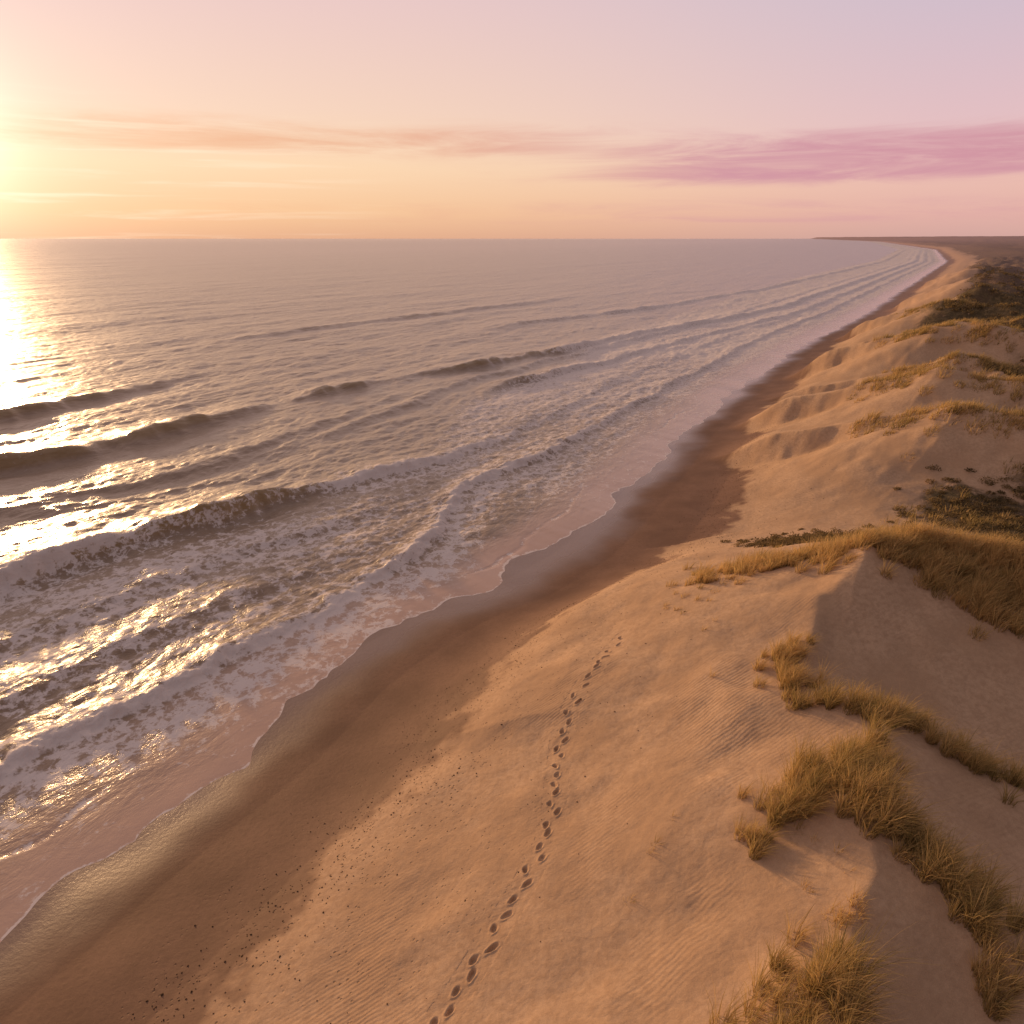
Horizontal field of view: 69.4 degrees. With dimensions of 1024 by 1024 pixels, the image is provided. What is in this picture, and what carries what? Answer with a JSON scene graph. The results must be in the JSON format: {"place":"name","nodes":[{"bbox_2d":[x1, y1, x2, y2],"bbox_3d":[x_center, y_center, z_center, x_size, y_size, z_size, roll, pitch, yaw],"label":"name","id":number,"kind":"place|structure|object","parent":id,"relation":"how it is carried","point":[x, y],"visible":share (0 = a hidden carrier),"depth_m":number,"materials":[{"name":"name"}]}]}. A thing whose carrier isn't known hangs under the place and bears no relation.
{"place":"outdoors","nodes":[
{"label":"outdoors","id":0,"kind":"place"},
{"bbox_2d":[0,239,945,941],"bbox_3d":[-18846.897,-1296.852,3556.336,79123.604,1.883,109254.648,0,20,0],"label":"sea","id":1,"kind":"structure","parent":0,"point":[248,487],"depth_m":69.29,"materials":[{"name":"liquid"}]},
{"bbox_2d":[0,236,1023,1023],"bbox_3d":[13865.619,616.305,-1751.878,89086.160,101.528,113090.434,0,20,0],"label":"sand beach and dunes","id":2,"kind":"structure","parent":0,"point":[592,938],"depth_m":21.88,"materials":[{"name":"beige sand"}]},
{"bbox_2d":[132,426,862,1023],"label":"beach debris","id":3,"kind":"object","parent":2,"relation":"on","point":[420,776],"visible":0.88,"depth_m":22.79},
{"bbox_2d":[415,626,638,1023],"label":"footprint trail","id":4,"kind":"object","parent":2,"relation":"on","point":[454,999],"visible":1,"depth_m":18.62,"materials":[{"name":"beige sand"}]},
{"bbox_2d":[623,297,1023,1023],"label":"marram grass","id":5,"kind":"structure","parent":2,"relation":"on","point":[937,555],"depth_m":17.61,"materials":[{"name":"yellow plant"}]},
{"bbox_2d":[720,263,1023,547],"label":"coastal scrub","id":6,"kind":"object","parent":2,"relation":"on","point":[773,540],"visible":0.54,"depth_m":41.49,"materials":[{"name":"green plant"}]},
{"bbox_2d":[0,0,1023,238],"label":"sky","id":7,"kind":"structure","parent":0,"point":[120,119],"materials":[{"name":"pink"}]}
]}

